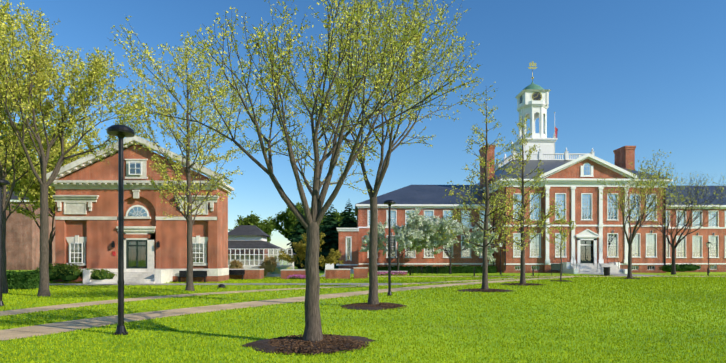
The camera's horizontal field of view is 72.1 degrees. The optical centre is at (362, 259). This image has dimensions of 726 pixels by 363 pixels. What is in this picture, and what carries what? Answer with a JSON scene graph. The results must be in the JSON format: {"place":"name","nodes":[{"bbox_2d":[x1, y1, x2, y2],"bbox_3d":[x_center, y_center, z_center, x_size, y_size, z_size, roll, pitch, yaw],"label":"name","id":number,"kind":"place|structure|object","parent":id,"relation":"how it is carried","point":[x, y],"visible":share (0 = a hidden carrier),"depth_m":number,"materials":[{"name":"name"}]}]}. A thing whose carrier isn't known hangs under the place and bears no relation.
{"place":"outdoors","nodes":[
{"label":"outdoors","id":0,"kind":"place"},
{"bbox_2d":[0,266,725,362],"bbox_3d":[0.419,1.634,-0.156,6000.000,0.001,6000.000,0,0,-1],"label":"lawn","id":1,"kind":"structure","parent":0,"point":[321,272],"depth_m":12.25,"materials":[{"name":"green plant"}]},
{"bbox_2d":[0,178,9,306],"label":"lamp post","id":2,"kind":"object","parent":1,"relation":"on","point":[4,182],"visible":0.96,"depth_m":17.44,"materials":[{"name":"metal"}]},
{"bbox_2d":[6,270,39,289],"bbox_3d":[-21.720,1.125,27.824,7.314,1.309,1.771,0,0,-1],"label":"dark hedge","id":3,"kind":"object","parent":1,"relation":"on","point":[19,280],"visible":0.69,"depth_m":27.32,"materials":[{"name":"green plant"}]},
{"bbox_2d":[2,189,54,269],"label":"wall","id":4,"kind":"structure","parent":1,"relation":"on","point":[22,242],"depth_m":80.57,"materials":[{"name":"brick"}]},
{"bbox_2d":[0,110,65,190],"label":"tree","id":5,"kind":"object","parent":1,"relation":"on","point":[21,162],"visible":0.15,"depth_m":42.02,"materials":[{"name":"green plant"}]},
{"bbox_2d":[0,110,66,220],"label":"tree","id":6,"kind":"object","parent":1,"relation":"on","point":[54,152],"visible":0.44,"depth_m":30.01,"materials":[{"name":"green plant"}]},
{"bbox_2d":[1,150,77,264],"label":"tree","id":7,"kind":"object","parent":1,"relation":"on","point":[27,212],"visible":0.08,"depth_m":52.55,"materials":[{"name":"green plant"}]},
{"bbox_2d":[0,121,96,216],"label":"tree","id":8,"kind":"object","parent":1,"relation":"on","point":[36,189],"visible":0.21,"depth_m":45.55,"materials":[{"name":"green plant"}]},
{"bbox_2d":[0,45,106,293],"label":"tree","id":9,"kind":"object","parent":1,"relation":"on","point":[3,175],"visible":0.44,"depth_m":23.98,"materials":[{"name":"green plant"}]},
{"bbox_2d":[35,262,82,281],"bbox_3d":[-21.213,0.829,34.934,3.583,1.349,2.094,0,0,-1],"label":"shrub","id":10,"kind":"object","parent":1,"relation":"on","point":[64,272],"visible":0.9,"depth_m":34.38,"materials":[{"name":"green plant"}]},
{"bbox_2d":[0,0,157,296],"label":"tree","id":11,"kind":"object","parent":1,"relation":"on","point":[79,94],"visible":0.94,"depth_m":22.39,"materials":[{"name":"green plant"}]},
{"bbox_2d":[78,268,116,279],"bbox_3d":[-18.701,1.054,34.864,3.041,0.992,1.483,0,0,23],"label":"shrub","id":12,"kind":"object","parent":1,"relation":"on","point":[98,274],"visible":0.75,"depth_m":34.33,"materials":[{"name":"green plant"}]},
{"bbox_2d":[107,124,134,335],"bbox_3d":[-5.302,-0.659,10.934,0.570,4.585,0.570,0,0,-1],"label":"lamp post","id":13,"kind":"object","parent":1,"relation":"on","point":[120,131],"visible":0.98,"depth_m":10.89,"materials":[{"name":"metal"}]},
{"bbox_2d":[46,135,233,283],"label":"brick hall","id":14,"kind":"structure","parent":1,"relation":"on","point":[85,196],"depth_m":36.45,"materials":[{"name":"brick"}]},
{"bbox_2d":[89,31,269,290],"bbox_3d":[-9.800,-4.943,26.271,8.639,13.453,7.986,0,0,-35],"label":"tree","id":15,"kind":"object","parent":1,"relation":"on","point":[190,135],"visible":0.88,"depth_m":26.04,"materials":[{"name":"green plant"}]},
{"bbox_2d":[228,211,275,240],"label":"tree","id":16,"kind":"object","parent":1,"relation":"on","point":[252,219],"visible":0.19,"depth_m":129.59,"materials":[{"name":"green plant"}]},
{"bbox_2d":[258,219,273,242],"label":"tree","id":17,"kind":"object","parent":1,"relation":"on","point":[269,240],"visible":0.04,"depth_m":174.03,"materials":[{"name":"green plant"}]},
{"bbox_2d":[259,256,276,275],"bbox_3d":[-8.948,0.574,46.662,1.860,1.949,1.098,0,0,-1],"label":"shrub planter","id":18,"kind":"object","parent":1,"relation":"on","point":[270,264],"visible":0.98,"depth_m":46.43,"materials":[{"name":"beige plant"}]},
{"bbox_2d":[267,202,310,243],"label":"tree","id":19,"kind":"object","parent":1,"relation":"on","point":[288,218],"visible":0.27,"depth_m":140.55,"materials":[{"name":"green plant"}]},
{"bbox_2d":[287,210,305,268],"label":"conifer","id":20,"kind":"object","parent":1,"relation":"on","point":[299,231],"visible":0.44,"depth_m":90.28,"materials":[{"name":"green plant"}]},
{"bbox_2d":[287,274,305,278],"bbox_3d":[-5.365,1.376,41.267,2.005,0.432,0.693,0,0,-1],"label":"flower bed","id":21,"kind":"object","parent":1,"relation":"on","point":[295,276],"visible":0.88,"depth_m":41.09,"materials":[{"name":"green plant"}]},
{"bbox_2d":[242,334,374,353],"bbox_3d":[-0.897,1.573,9.632,2.542,0.098,1.924,0,0,-35],"label":"mulch ring","id":22,"kind":"object","parent":1,"relation":"on","point":[258,345],"visible":0.54,"depth_m":9.15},
{"bbox_2d":[97,0,482,340],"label":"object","id":23,"kind":"object","parent":22,"relation":"in","point":[310,222],"visible":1,"depth_m":9.46,"materials":[{"name":"green plant"}]},
{"bbox_2d":[278,232,343,266],"bbox_3d":[-4.784,-0.487,44.952,5.939,4.541,3.982,0,0,42],"label":"shrub","id":24,"kind":"object","parent":1,"relation":"on","point":[302,256],"visible":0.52,"depth_m":44.79,"materials":[{"name":"green plant"}]},
{"bbox_2d":[228,225,410,279],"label":"pavilion and planters","id":25,"kind":"structure","parent":1,"relation":"on","point":[250,248],"depth_m":47.73,"materials":[{"name":"brick"}]},
{"bbox_2d":[229,259,243,268],"bbox_3d":[-11.850,0.654,46.591,1.106,1.501,1.309,0,0,-44],"label":"shrub planter","id":26,"kind":"object","parent":25,"relation":"on","point":[235,264],"visible":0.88,"depth_m":46.41,"materials":[{"name":"beige plant"}]},
{"bbox_2d":[294,209,344,230],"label":"tree","id":27,"kind":"object","parent":1,"relation":"on","point":[338,217],"visible":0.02,"depth_m":117.67,"materials":[{"name":"green plant"}]},
{"bbox_2d":[319,204,340,269],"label":"dark conifer","id":28,"kind":"object","parent":1,"relation":"on","point":[330,239],"visible":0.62,"depth_m":74.30,"materials":[{"name":"green plant"}]},
{"bbox_2d":[338,203,356,227],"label":"dark conifer","id":29,"kind":"object","parent":1,"relation":"on","point":[349,220],"visible":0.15,"depth_m":83.10,"materials":[{"name":"green plant"}]},
{"bbox_2d":[0,273,722,339],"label":"footpaths","id":30,"kind":"structure","parent":1,"relation":"on","point":[36,330],"depth_m":18.18,"materials":[{"name":"concrete"}]},
{"bbox_2d":[342,302,405,310],"bbox_3d":[0.395,1.573,17.421,2.066,0.098,2.646,0,0,43],"label":"mulch ring","id":31,"kind":"object","parent":1,"relation":"on","point":[369,308],"visible":0.44,"depth_m":16.62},
{"bbox_2d":[275,0,496,304],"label":"tree","id":32,"kind":"object","parent":31,"relation":"in","point":[373,286],"visible":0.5,"depth_m":16.93,"materials":[{"name":"green plant"}]},
{"bbox_2d":[383,200,395,295],"bbox_3d":[1.212,-0.559,22.769,0.570,4.385,0.570,0,0,-1],"label":"lamp post","id":33,"kind":"object","parent":1,"relation":"on","point":[389,203],"visible":0.96,"depth_m":22.72,"materials":[{"name":"metal"}]},
{"bbox_2d":[377,271,405,274],"bbox_3d":[2.719,1.367,51.301,3.625,0.500,0.785,0,0,-1],"label":"flower bed","id":34,"kind":"object","parent":1,"relation":"on","point":[392,273],"visible":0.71,"depth_m":51.15,"materials":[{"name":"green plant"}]},
{"bbox_2d":[359,206,434,270],"bbox_3d":[4.265,-2.256,58.062,9.219,8.080,7.414,0,0,-1],"label":"flowering tree","id":35,"kind":"object","parent":1,"relation":"on","point":[409,235],"visible":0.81,"depth_m":56.68,"materials":[{"name":"white plant"}]},
{"bbox_2d":[377,265,496,272],"bbox_3d":[8.772,1.157,61.352,15.333,1.229,1.678,0,0,-1],"label":"hedge","id":36,"kind":"object","parent":1,"relation":"on","point":[454,269],"visible":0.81,"depth_m":60.83,"materials":[{"name":"green plant"}]},
{"bbox_2d":[262,278,634,354],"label":"mulch beds","id":37,"kind":"object","parent":1,"relation":"on","point":[328,338],"visible":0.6,"depth_m":9.46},
{"bbox_2d":[415,215,498,273],"bbox_3d":[10.848,-1.865,60.066,9.813,7.297,9.361,0,0,-1],"label":"flowering tree","id":38,"kind":"object","parent":1,"relation":"on","point":[456,228],"visible":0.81,"depth_m":57.70,"materials":[{"name":"white plant"}]},
{"bbox_2d":[457,289,512,291],"bbox_3d":[6.406,1.573,26.268,3.268,0.098,2.472,0,0,-1],"label":"mulch ring","id":39,"kind":"object","parent":1,"relation":"on","point":[471,290],"visible":0.56,"depth_m":25.48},
{"bbox_2d":[436,92,536,288],"bbox_3d":[6.613,-3.691,26.265,4.960,10.950,5.415,0,0,-1],"label":"conical tree","id":40,"kind":"object","parent":1,"relation":"on","point":[487,198],"visible":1,"depth_m":26.11,"materials":[{"name":"green plant"}]},
{"bbox_2d":[498,241,502,274],"bbox_3d":[15.227,-0.316,55.206,0.460,3.900,0.460,0,0,-1],"label":"lantern post","id":41,"kind":"object","parent":1,"relation":"on","point":[500,257],"visible":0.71,"depth_m":55.17,"materials":[{"name":"metal"}]},
{"bbox_2d":[503,283,544,285],"bbox_3d":[10.460,1.573,32.396,3.024,0.098,2.516,0,0,-1],"label":"mulch ring","id":42,"kind":"object","parent":1,"relation":"on","point":[526,284],"visible":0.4,"depth_m":31.85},
{"bbox_2d":[478,114,576,283],"bbox_3d":[10.607,-4.041,31.885,5.192,11.650,5.247,0,0,38],"label":"conical tree","id":43,"kind":"object","parent":1,"relation":"on","point":[522,211],"visible":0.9,"depth_m":32.26,"materials":[{"name":"green plant"}]},
{"bbox_2d":[336,61,725,273],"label":"academy building","id":44,"kind":"structure","parent":1,"relation":"on","point":[596,242],"depth_m":63.35,"materials":[{"name":"brick"}]},
{"bbox_2d":[544,208,575,279],"bbox_3d":[14.929,-1.092,37.755,2.242,5.751,2.401,0,0,-1],"label":"young tree","id":45,"kind":"object","parent":1,"relation":"on","point":[562,239],"visible":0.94,"depth_m":37.67,"materials":[{"name":"green plant"}]},
{"bbox_2d":[417,264,708,275],"bbox_3d":[19.995,1.009,51.290,30.220,1.250,5.039,0,0,10],"label":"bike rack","id":46,"kind":"object","parent":1,"relation":"on","point":[557,267],"visible":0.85,"depth_m":50.95,"materials":[{"name":"metal"}]},
{"bbox_2d":[597,149,694,277],"bbox_3d":[23.576,-3.861,41.887,7.470,11.289,11.555,0,0,27],"label":"bare tree","id":47,"kind":"object","parent":1,"relation":"on","point":[645,209],"visible":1,"depth_m":42.25,"materials":[{"name":"green plant"}]},
{"bbox_2d":[632,173,725,274],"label":"bare tree","id":48,"kind":"object","parent":1,"relation":"on","point":[673,269],"visible":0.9,"depth_m":54.58,"materials":[{"name":"green plant"}]},
{"bbox_2d":[658,263,699,271],"bbox_3d":[38.779,0.941,61.314,4.971,1.179,2.534,0,0,-1],"label":"hedge","id":49,"kind":"object","parent":1,"relation":"on","point":[680,267],"visible":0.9,"depth_m":60.71,"materials":[{"name":"green plant"}]},
{"bbox_2d":[706,242,710,272],"bbox_3d":[42.490,-0.366,61.346,0.460,4.000,0.460,0,0,-1],"label":"lantern post","id":50,"kind":"object","parent":1,"relation":"on","point":[708,244],"visible":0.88,"depth_m":61.33,"materials":[{"name":"metal"}]},
{"bbox_2d":[0,0,725,248],"label":"sky","id":51,"kind":"structure","parent":0,"point":[647,75],"materials":[{"name":"blue"}]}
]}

